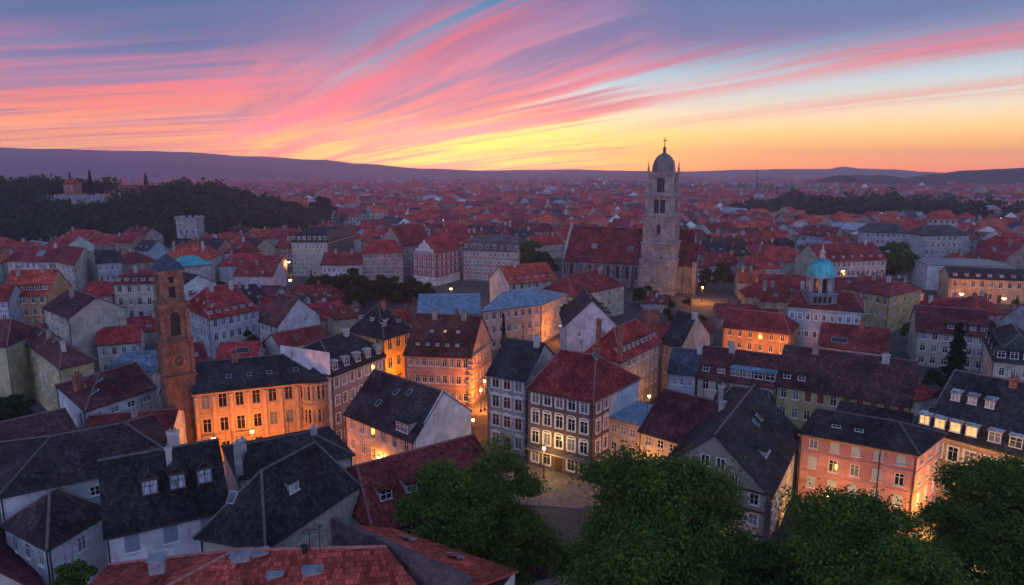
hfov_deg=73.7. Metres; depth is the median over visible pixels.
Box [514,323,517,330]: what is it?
window
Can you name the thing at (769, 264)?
house
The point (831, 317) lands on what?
window
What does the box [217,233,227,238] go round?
house
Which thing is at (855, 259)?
house
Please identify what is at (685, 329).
house
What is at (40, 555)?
window
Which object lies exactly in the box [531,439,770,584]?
broadleaf tree
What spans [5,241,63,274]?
house
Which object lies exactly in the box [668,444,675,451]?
window
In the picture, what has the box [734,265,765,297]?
house
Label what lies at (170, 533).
window
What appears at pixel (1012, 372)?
window
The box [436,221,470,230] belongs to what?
house
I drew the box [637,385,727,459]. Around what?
house
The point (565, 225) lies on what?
house
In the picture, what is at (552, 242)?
house
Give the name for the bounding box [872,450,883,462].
window
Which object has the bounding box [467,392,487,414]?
lane
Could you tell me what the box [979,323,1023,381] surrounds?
house
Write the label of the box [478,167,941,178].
distant hills
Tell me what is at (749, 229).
house
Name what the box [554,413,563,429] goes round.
window
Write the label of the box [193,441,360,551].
house
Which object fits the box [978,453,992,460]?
window
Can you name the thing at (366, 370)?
window
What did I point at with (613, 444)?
window
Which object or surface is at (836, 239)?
house
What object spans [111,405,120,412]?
window
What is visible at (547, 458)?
window
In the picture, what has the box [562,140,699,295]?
church
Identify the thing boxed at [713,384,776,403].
house
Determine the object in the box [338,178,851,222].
distant trees
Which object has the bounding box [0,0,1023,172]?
sky
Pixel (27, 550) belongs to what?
window
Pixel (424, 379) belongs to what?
window
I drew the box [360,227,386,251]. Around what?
house
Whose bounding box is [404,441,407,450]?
window
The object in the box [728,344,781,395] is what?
house
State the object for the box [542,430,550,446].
window
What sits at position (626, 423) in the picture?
house
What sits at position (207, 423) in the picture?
window
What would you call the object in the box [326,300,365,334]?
house
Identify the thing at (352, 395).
window
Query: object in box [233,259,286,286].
house
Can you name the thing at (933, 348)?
window
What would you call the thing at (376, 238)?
house
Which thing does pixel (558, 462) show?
door
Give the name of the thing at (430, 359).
window
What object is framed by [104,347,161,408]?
house
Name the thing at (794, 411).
window
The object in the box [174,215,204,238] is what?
fort tower
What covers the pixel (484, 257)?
palace
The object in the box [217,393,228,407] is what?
window
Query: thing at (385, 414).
house
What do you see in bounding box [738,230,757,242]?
house
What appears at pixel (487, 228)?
house
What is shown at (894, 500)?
window
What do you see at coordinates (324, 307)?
house
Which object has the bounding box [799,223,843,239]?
house
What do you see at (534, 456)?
window
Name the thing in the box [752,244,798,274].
house
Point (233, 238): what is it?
house
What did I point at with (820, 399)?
window
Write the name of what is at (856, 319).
window
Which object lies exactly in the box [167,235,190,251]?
house
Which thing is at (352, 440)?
window
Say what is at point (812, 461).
window
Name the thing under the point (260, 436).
window
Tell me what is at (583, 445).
window
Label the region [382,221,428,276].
house
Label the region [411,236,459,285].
palace
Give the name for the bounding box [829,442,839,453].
window
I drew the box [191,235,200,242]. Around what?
house
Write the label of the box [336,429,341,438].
window
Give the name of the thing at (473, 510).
broadleaf tree
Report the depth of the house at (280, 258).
282.20 m
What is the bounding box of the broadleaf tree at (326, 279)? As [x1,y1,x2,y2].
[314,274,338,284]
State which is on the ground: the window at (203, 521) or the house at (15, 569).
the house at (15, 569)
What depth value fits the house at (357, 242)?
335.32 m
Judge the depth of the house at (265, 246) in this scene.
302.22 m
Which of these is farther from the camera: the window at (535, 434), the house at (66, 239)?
the house at (66, 239)
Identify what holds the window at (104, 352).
in the house at (113, 343)
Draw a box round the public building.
[786,244,864,346]
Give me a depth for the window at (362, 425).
93.85 m
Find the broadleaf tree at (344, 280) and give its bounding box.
[331,267,368,299]
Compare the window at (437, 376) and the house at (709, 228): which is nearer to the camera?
the window at (437, 376)
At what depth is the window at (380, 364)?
114.50 m
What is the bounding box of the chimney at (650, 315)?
[640,300,660,337]
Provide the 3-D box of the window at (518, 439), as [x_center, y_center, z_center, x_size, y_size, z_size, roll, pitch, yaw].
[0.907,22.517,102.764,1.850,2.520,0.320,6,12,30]
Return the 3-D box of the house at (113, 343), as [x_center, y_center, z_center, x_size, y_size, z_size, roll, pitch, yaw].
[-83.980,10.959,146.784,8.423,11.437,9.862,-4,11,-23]
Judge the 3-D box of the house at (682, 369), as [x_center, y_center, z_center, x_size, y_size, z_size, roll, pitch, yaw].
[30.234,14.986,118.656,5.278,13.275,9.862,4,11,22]
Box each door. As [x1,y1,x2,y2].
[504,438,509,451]
[555,458,561,472]
[996,295,1000,303]
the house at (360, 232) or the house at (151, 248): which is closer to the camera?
the house at (151, 248)
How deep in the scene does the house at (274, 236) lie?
332.27 m
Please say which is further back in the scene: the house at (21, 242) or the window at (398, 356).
the house at (21, 242)
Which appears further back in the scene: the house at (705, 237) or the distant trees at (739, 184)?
the distant trees at (739, 184)
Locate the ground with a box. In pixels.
[0,182,1018,551]
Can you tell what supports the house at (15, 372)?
on the ground
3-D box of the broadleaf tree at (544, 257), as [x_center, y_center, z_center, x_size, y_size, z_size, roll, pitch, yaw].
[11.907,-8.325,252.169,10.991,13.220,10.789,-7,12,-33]
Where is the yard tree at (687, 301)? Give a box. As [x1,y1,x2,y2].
[681,297,691,304]
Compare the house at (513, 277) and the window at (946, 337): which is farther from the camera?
the house at (513, 277)
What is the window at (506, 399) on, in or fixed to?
in the house at (515, 368)
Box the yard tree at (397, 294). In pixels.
[393,289,406,300]
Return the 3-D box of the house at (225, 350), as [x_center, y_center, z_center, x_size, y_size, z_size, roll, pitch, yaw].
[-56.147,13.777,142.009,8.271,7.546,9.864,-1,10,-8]
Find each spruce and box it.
[86,170,95,195]
[144,173,148,184]
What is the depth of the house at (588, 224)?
391.61 m
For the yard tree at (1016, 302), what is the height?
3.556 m
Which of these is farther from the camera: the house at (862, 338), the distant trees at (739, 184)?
the distant trees at (739, 184)
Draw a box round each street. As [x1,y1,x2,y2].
[547,524,646,584]
[901,497,995,577]
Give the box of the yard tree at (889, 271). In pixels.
[886,269,896,275]
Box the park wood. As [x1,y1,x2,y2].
[726,186,1023,214]
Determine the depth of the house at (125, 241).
313.34 m
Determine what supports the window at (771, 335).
in the house at (766, 331)
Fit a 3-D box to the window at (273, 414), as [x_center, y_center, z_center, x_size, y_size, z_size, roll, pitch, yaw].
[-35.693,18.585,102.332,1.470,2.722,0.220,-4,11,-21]
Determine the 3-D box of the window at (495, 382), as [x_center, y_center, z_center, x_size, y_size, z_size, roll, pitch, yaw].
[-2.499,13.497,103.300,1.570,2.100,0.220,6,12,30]
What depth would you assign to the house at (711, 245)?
288.41 m
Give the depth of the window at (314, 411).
103.24 m
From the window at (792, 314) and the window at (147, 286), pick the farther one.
the window at (147, 286)
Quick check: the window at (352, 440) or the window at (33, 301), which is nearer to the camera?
the window at (352, 440)
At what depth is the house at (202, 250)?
260.68 m
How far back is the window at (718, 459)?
73.52 m
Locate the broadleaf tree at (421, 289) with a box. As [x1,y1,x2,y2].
[412,282,436,298]
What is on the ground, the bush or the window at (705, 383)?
the bush
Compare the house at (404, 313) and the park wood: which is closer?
the house at (404, 313)
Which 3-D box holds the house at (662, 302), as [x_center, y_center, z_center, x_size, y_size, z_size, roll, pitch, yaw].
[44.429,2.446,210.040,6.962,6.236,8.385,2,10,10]
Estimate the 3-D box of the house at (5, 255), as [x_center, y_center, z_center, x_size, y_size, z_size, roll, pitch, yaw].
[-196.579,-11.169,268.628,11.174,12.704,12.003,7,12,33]
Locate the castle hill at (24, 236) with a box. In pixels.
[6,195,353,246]
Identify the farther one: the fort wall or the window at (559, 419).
the fort wall
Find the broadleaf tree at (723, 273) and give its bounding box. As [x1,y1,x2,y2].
[712,262,734,291]
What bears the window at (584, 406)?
in the house at (576, 400)
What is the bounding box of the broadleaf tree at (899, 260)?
[885,249,920,273]
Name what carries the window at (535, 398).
in the house at (576, 400)
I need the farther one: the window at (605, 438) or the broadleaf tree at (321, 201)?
the broadleaf tree at (321, 201)
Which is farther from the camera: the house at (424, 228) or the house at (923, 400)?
the house at (424, 228)
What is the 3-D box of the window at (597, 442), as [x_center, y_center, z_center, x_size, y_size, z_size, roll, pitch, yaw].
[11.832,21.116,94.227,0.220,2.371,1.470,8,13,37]
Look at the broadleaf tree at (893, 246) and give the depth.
284.27 m
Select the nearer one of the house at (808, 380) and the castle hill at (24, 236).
the house at (808, 380)
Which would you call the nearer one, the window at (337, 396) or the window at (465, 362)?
the window at (337, 396)
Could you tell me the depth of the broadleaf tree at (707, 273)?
239.60 m
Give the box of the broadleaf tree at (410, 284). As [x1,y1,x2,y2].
[399,276,423,305]
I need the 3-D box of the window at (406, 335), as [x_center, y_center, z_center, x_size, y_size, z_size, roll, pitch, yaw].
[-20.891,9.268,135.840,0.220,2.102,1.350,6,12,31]
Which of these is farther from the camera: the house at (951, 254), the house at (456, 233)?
the house at (456, 233)
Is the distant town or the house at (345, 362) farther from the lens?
the distant town
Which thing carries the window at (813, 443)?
in the house at (897, 458)
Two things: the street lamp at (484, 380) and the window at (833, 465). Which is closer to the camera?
the window at (833, 465)
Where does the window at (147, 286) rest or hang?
in the house at (134, 289)
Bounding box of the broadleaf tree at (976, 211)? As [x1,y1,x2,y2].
[953,203,1001,220]
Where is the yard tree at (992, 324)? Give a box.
[989,320,996,329]
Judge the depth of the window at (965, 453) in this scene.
86.42 m
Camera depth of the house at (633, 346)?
121.53 m
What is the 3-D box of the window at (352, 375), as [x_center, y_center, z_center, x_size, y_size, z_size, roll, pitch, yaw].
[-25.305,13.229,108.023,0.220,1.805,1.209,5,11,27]
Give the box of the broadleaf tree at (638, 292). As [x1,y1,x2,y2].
[632,285,658,304]
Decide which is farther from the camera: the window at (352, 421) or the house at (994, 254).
the house at (994, 254)
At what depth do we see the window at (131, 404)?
99.98 m
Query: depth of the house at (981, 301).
177.03 m
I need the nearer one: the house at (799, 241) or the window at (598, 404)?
the window at (598, 404)
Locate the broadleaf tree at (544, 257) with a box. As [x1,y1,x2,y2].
[532,252,560,272]
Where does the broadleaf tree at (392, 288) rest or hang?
on the ground
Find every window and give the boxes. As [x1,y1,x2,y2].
[12,536,18,554]
[22,297,27,303]
[24,543,30,561]
[31,296,35,303]
[37,550,44,568]
[39,296,43,302]
[77,534,88,554]
[82,571,92,583]
[89,485,99,497]
[101,348,107,355]
[111,347,117,354]
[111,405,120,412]
[119,298,123,305]
[124,533,141,554]
[127,285,131,292]
[127,400,136,408]
[136,285,140,292]
[143,395,151,402]
[146,285,150,291]
[163,524,179,545]
[199,395,210,409]
[200,516,212,527]
[201,416,212,433]
[214,333,219,341]
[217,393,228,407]
[218,414,229,431]
[220,437,230,455]
[229,316,233,324]
[234,391,244,405]
[235,412,246,429]
[250,390,261,403]
[252,410,262,427]
[254,433,263,439]
[267,388,277,402]
[268,408,279,425]
[283,386,293,400]
[284,406,294,423]
[299,385,302,398]
[300,405,303,421]
[307,387,310,400]
[308,410,311,423]
[312,386,315,400]
[313,409,317,423]
[317,386,321,400]
[318,409,322,423]
[322,385,325,399]
[323,408,326,422]
[334,377,339,388]
[335,394,340,406]
[336,411,341,424]
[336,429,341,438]
[342,375,347,385]
[343,390,347,402]
[349,372,354,382]
[350,387,355,399]
[350,419,353,430]
[350,438,354,450]
[357,369,361,379]
[360,423,363,434]
[361,443,364,454]
[364,366,368,376]
[370,428,374,439]
[371,448,374,458]
[378,361,382,369]
[381,432,385,444]
[388,339,391,349]
[389,357,392,368]
[392,437,396,449]
[397,336,400,347]
[397,354,400,365]
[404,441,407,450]
[405,333,408,344]
[407,357,412,365]
[407,524,416,533]
[414,358,418,365]
[415,374,419,382]
[422,358,426,366]
[422,375,426,382]
[428,358,433,366]
[429,375,433,383]
[435,358,439,366]
[435,375,440,383]
[442,359,446,367]
[443,376,446,383]
[449,359,453,367]
[449,376,454,384]
[455,359,460,367]
[456,376,460,384]
[457,393,461,401]
[463,360,467,368]
[463,377,467,384]
[463,393,467,401]
[485,313,488,320]
[490,391,500,407]
[490,410,500,426]
[490,429,500,443]
[491,377,499,388]
[492,312,496,319]
[492,326,495,333]
[501,394,511,410]
[501,413,511,429]
[502,379,510,390]
[512,396,523,412]
[512,415,523,431]
[512,434,522,450]
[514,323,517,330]
[514,382,522,393]
[528,308,531,315]
[530,451,538,463]
[531,392,539,404]
[531,408,539,423]
[531,427,539,443]
[542,395,551,406]
[542,410,551,426]
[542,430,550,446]
[542,453,550,466]
[554,397,563,409]
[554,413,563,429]
[554,433,563,449]
[566,415,575,432]
[566,436,575,452]
[566,460,574,472]
[567,400,575,411]
[570,264,572,273]
[578,438,587,455]
[579,402,588,414]
[579,418,588,435]
[595,417,600,434]
[595,437,600,454]
[596,401,601,413]
[602,433,607,449]
[603,397,608,409]
[603,413,608,430]
[610,424,616,432]
[610,442,615,450]
[616,266,618,278]
[619,426,625,435]
[625,267,628,278]
[628,429,634,437]
[644,436,650,445]
[656,440,663,449]
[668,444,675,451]
[700,453,709,466]
[702,379,708,389]
[714,381,721,390]
[716,457,725,469]
[746,512,758,526]
[747,492,759,507]
[759,332,762,339]
[768,345,772,352]
[769,333,773,340]
[773,516,775,532]
[779,388,786,398]
[780,406,785,413]
[789,311,794,318]
[790,408,797,418]
[792,390,798,400]
[797,312,802,319]
[803,410,809,420]
[804,330,809,337]
[804,392,810,402]
[805,313,810,319]
[805,475,814,488]
[806,455,816,469]
[808,438,818,449]
[811,331,817,337]
[813,313,818,320]
[816,394,823,404]
[821,314,826,321]
[825,479,835,490]
[827,460,837,473]
[829,315,834,322]
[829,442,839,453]
[830,396,836,406]
[837,315,842,322]
[845,316,851,323]
[848,464,858,477]
[848,484,857,497]
[850,446,860,457]
[854,317,859,324]
[870,468,881,482]
[870,488,879,500]
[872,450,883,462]
[892,493,901,506]
[893,473,904,487]
[895,454,906,466]
[915,492,919,506]
[918,356,923,363]
[918,472,921,486]
[919,344,924,351]
[921,332,926,339]
[923,485,926,499]
[929,357,934,364]
[931,345,936,352]
[932,333,937,340]
[940,443,943,458]
[941,358,946,365]
[942,346,947,353]
[943,334,949,341]
[945,444,959,462]
[961,449,975,464]
[965,348,970,355]
[966,336,972,343]
[976,349,981,356]
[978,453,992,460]
[997,367,1004,376]
[1010,369,1015,376]
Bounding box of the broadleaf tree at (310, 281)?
[303,275,320,284]
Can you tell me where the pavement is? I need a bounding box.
[488,450,603,508]
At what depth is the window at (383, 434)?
90.72 m
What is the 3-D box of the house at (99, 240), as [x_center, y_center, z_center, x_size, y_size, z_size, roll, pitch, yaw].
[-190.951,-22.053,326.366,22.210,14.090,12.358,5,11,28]
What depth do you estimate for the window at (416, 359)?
124.79 m
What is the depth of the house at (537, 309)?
167.10 m
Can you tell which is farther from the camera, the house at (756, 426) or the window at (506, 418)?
the window at (506, 418)
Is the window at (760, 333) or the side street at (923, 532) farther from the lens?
the window at (760, 333)
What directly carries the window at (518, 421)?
in the house at (515, 368)
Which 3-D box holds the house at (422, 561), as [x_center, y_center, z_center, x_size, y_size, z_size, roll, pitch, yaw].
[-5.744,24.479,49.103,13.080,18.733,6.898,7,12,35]
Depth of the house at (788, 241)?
293.13 m
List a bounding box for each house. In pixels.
[0,237,17,250]
[0,249,12,282]
[0,283,22,321]
[0,318,34,399]
[0,401,76,440]
[0,413,167,521]
[0,466,107,584]
[0,521,43,584]
[2,257,7,280]
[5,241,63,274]
[5,263,71,323]
[11,238,44,251]
[25,324,97,410]
[28,318,46,327]
[31,238,49,244]
[41,283,126,372]
[45,236,56,245]
[50,232,94,252]
[54,241,96,290]
[55,360,157,427]
[62,177,82,195]
[66,226,100,239]
[77,288,94,295]
[82,278,115,302]
[84,396,186,443]
[88,232,120,249]
[89,523,416,584]
[94,245,122,281]
[95,317,144,371]
[97,427,228,562]
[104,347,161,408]
[110,184,161,203]
[112,263,156,317]
[113,230,152,254]
[121,225,163,244]
[122,247,156,273]
[126,309,156,343]
[134,236,168,257]
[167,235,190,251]
[167,240,221,281]
[175,255,211,279]
[182,266,217,300]
[188,279,259,358]
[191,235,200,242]
[192,336,208,361]
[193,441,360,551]
[199,234,232,260]
[200,232,213,237]
[215,340,266,359]
[217,230,251,237]
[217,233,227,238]
[217,282,285,295]
[218,250,274,282]
[221,418,355,495]
[224,236,261,258]
[226,231,241,243]
[227,223,254,234]
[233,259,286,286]
[236,280,267,304]
[243,234,275,255]
[246,226,272,238]
[256,289,295,318]
[257,290,320,341]
[263,318,328,354]
[265,226,301,245]
[266,252,287,273]
[275,236,291,266]
[280,323,386,442]
[284,280,348,304]
[284,290,316,302]
[304,297,343,330]
[316,219,338,226]
[320,248,362,282]
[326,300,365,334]
[330,498,518,584]
[342,368,472,464]
[344,224,359,232]
[345,433,508,533]
[349,296,410,377]
[354,231,361,251]
[357,222,382,229]
[357,227,370,234]
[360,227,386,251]
[361,235,403,282]
[371,235,382,239]
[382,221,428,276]
[391,303,413,327]
[403,308,492,405]
[422,224,437,230]
[423,220,445,227]
[424,227,433,234]
[429,229,458,243]
[432,227,460,235]
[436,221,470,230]
[455,235,474,266]
[458,228,491,237]
[460,218,479,224]
[468,225,495,231]
[477,221,499,226]
[479,282,567,350]
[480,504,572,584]
[485,326,554,455]
[489,258,557,301]
[491,222,515,235]
[511,221,534,230]
[511,225,536,237]
[524,340,640,480]
[525,232,563,257]
[530,220,552,233]
[542,266,626,315]
[554,227,568,252]
[559,282,617,351]
[560,221,576,228]
[580,221,598,226]
[584,317,661,402]
[609,401,653,459]
[629,223,642,228]
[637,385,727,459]
[645,290,668,312]
[659,316,715,358]
[660,302,710,392]
[666,343,702,394]
[666,383,799,557]
[680,222,689,229]
[682,226,706,234]
[696,234,710,242]
[696,338,735,399]
[697,219,733,233]
[697,257,708,281]
[698,240,705,258]
[699,250,737,279]
[702,237,727,251]
[709,233,748,246]
[710,230,738,237]
[713,298,757,328]
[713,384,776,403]
[715,225,759,232]
[722,302,799,354]
[726,243,751,260]
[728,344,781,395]
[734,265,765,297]
[735,251,781,273]
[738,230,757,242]
[738,273,799,303]
[745,241,775,253]
[747,302,777,311]
[748,238,772,244]
[752,227,789,241]
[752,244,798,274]
[754,271,801,287]
[754,279,804,313]
[760,222,779,230]
[771,235,800,251]
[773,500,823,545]
[774,343,918,429]
[794,239,887,276]
[795,236,832,244]
[796,406,947,533]
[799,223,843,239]
[799,242,817,250]
[801,273,864,290]
[818,319,889,355]
[821,234,850,242]
[836,400,913,423]
[840,272,921,331]
[857,219,905,252]
[871,271,886,277]
[885,274,909,284]
[904,225,969,257]
[907,299,990,371]
[913,376,937,415]
[914,366,1023,509]
[919,292,986,306]
[937,263,1023,304]
[942,250,971,257]
[943,290,1006,326]
[956,253,977,258]
[974,241,1020,258]
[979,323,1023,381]
[980,247,1014,263]
[982,231,1023,246]
[999,304,1023,329]
[1002,303,1016,313]
[1006,246,1023,268]
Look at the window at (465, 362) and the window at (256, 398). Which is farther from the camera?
the window at (465, 362)
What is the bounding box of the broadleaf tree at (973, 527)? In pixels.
[908,452,1023,584]
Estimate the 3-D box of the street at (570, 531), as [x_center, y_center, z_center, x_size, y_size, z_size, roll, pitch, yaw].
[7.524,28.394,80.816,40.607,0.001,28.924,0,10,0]
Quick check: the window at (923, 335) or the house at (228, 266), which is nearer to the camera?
the window at (923, 335)
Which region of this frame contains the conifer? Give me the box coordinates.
[929,322,968,409]
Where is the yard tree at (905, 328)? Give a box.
[899,321,909,335]
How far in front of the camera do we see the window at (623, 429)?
95.12 m
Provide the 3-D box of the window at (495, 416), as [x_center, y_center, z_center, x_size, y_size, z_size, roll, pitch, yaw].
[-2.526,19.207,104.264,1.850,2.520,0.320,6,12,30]
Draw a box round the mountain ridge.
[0,147,647,180]
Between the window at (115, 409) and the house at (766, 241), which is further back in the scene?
the house at (766, 241)
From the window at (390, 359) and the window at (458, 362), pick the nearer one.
the window at (458, 362)
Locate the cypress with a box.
[501,313,506,343]
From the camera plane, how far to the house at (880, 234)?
335.87 m
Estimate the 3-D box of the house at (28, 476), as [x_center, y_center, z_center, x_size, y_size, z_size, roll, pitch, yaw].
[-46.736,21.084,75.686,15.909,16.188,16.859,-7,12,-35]
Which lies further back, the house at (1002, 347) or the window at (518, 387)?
the house at (1002, 347)
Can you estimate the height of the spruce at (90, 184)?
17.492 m
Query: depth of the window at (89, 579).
63.79 m
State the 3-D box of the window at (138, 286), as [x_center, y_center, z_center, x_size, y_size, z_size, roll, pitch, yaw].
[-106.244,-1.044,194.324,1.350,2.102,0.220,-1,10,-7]
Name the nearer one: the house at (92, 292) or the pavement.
the pavement
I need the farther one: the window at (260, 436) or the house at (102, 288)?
the house at (102, 288)
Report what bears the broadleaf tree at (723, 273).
on the ground
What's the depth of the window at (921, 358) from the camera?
150.05 m
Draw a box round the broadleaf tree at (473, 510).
[382,434,563,584]
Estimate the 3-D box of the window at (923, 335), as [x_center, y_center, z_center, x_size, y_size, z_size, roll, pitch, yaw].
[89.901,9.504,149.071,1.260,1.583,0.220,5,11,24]
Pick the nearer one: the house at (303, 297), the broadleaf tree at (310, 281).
the house at (303, 297)
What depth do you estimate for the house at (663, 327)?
161.90 m
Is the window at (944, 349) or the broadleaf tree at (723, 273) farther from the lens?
the broadleaf tree at (723, 273)
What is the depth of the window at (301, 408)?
103.79 m
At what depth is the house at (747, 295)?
200.84 m
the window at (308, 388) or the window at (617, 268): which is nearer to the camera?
the window at (308, 388)
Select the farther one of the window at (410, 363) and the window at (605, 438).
the window at (410, 363)
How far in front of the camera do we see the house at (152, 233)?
340.31 m
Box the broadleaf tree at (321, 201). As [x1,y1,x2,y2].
[309,196,337,215]
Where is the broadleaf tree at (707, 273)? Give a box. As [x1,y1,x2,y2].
[698,269,711,292]
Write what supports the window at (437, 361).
in the house at (450, 354)
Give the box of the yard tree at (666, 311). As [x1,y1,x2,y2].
[663,308,671,318]
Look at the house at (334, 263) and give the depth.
256.41 m
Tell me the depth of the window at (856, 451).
81.82 m
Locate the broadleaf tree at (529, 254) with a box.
[520,240,548,263]
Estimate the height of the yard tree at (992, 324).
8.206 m
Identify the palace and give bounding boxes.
[191,339,330,460]
[290,223,353,275]
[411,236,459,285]
[462,235,532,281]
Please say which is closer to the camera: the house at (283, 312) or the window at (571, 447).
the window at (571, 447)
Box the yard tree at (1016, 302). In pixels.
[1009,299,1019,305]
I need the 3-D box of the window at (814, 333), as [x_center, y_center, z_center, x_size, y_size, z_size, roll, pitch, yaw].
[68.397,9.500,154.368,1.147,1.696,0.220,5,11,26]
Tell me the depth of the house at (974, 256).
288.52 m
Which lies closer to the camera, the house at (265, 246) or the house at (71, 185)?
the house at (265, 246)
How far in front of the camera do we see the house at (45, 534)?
62.49 m
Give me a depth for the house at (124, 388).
100.33 m
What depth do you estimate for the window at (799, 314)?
155.15 m
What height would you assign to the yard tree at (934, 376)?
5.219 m
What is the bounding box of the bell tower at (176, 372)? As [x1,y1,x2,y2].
[151,249,197,442]
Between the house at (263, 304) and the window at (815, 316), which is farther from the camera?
the house at (263, 304)
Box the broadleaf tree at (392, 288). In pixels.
[380,276,414,302]
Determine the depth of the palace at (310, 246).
278.65 m
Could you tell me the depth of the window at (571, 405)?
94.01 m
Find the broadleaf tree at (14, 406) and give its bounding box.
[0,394,36,418]
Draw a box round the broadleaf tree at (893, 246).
[879,241,915,272]
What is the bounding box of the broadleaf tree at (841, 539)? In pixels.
[762,478,979,584]
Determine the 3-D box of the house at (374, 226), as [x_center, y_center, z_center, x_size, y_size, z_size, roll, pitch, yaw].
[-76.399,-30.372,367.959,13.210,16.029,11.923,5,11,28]
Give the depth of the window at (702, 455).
74.44 m
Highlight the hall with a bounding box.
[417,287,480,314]
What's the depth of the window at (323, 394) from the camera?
103.29 m
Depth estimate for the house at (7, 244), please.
299.37 m
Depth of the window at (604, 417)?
95.43 m
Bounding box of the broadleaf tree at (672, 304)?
[663,294,675,307]
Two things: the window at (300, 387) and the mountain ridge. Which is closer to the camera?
the window at (300, 387)
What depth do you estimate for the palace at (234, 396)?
101.94 m
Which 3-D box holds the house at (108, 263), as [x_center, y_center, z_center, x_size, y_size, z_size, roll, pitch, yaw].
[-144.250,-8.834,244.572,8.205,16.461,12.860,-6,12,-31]
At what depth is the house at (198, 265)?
240.65 m
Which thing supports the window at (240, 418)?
in the palace at (234, 396)
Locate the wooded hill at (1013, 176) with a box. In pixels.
[806,168,1023,185]
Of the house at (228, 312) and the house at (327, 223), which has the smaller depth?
the house at (228, 312)
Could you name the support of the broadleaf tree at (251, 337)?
on the ground
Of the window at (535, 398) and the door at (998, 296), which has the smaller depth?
the window at (535, 398)
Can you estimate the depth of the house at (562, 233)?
342.78 m
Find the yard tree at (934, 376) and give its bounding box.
[922,369,944,388]
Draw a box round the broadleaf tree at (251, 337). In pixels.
[242,330,265,347]
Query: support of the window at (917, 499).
in the house at (897, 458)
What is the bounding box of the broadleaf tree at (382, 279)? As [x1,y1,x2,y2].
[371,274,389,298]
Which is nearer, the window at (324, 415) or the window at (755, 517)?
the window at (755, 517)
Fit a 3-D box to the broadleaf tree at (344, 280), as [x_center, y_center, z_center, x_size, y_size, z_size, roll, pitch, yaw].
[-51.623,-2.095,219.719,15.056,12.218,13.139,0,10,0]
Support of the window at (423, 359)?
in the house at (450, 354)
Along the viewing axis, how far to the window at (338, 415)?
106.00 m
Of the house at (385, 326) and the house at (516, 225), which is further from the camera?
the house at (516, 225)
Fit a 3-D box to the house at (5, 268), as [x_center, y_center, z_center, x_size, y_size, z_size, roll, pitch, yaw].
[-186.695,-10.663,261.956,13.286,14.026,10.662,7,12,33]
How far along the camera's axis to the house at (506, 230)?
362.46 m
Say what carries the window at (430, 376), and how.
in the house at (450, 354)
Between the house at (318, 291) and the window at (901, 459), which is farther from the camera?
the house at (318, 291)
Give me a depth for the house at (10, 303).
165.56 m
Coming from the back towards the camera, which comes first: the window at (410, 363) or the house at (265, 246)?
the house at (265, 246)
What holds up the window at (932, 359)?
in the house at (931, 331)
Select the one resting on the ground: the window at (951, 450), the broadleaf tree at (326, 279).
the broadleaf tree at (326, 279)
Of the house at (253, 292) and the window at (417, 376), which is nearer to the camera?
the window at (417, 376)
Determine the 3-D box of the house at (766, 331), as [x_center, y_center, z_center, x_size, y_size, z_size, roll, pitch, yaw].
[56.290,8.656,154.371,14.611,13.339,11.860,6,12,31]
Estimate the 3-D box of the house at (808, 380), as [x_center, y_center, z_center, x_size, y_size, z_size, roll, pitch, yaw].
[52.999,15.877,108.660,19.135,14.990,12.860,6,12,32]
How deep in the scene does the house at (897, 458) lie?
82.37 m
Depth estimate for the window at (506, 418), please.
103.38 m
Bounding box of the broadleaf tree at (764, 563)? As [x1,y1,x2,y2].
[717,538,806,584]
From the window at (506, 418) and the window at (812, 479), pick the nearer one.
the window at (812, 479)
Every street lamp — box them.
[483,378,485,410]
[542,445,545,478]
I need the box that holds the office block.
[906,257,1015,289]
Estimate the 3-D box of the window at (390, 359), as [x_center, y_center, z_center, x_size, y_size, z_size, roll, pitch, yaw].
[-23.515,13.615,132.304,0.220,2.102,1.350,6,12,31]
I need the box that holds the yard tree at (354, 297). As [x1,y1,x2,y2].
[346,289,365,307]
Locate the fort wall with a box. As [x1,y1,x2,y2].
[32,194,107,205]
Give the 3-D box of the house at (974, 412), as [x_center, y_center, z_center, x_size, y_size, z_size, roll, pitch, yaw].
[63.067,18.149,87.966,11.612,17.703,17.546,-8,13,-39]
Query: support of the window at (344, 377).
in the house at (345, 362)
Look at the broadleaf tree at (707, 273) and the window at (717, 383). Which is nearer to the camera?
the window at (717, 383)
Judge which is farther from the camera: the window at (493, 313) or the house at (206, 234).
the house at (206, 234)
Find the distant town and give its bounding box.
[55,175,1023,255]
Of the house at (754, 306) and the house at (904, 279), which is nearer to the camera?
the house at (754, 306)
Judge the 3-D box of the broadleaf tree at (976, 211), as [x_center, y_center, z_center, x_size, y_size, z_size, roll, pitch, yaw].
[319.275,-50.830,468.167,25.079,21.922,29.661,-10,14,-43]
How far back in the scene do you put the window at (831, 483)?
83.88 m
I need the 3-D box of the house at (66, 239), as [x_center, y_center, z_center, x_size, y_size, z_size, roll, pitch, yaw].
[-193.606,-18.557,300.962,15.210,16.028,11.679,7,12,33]
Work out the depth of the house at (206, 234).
337.08 m
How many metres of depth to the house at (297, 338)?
146.38 m
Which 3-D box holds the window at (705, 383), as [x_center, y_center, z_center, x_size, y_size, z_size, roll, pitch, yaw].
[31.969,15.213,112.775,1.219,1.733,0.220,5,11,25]
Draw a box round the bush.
[50,554,98,584]
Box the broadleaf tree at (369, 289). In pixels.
[342,275,383,310]

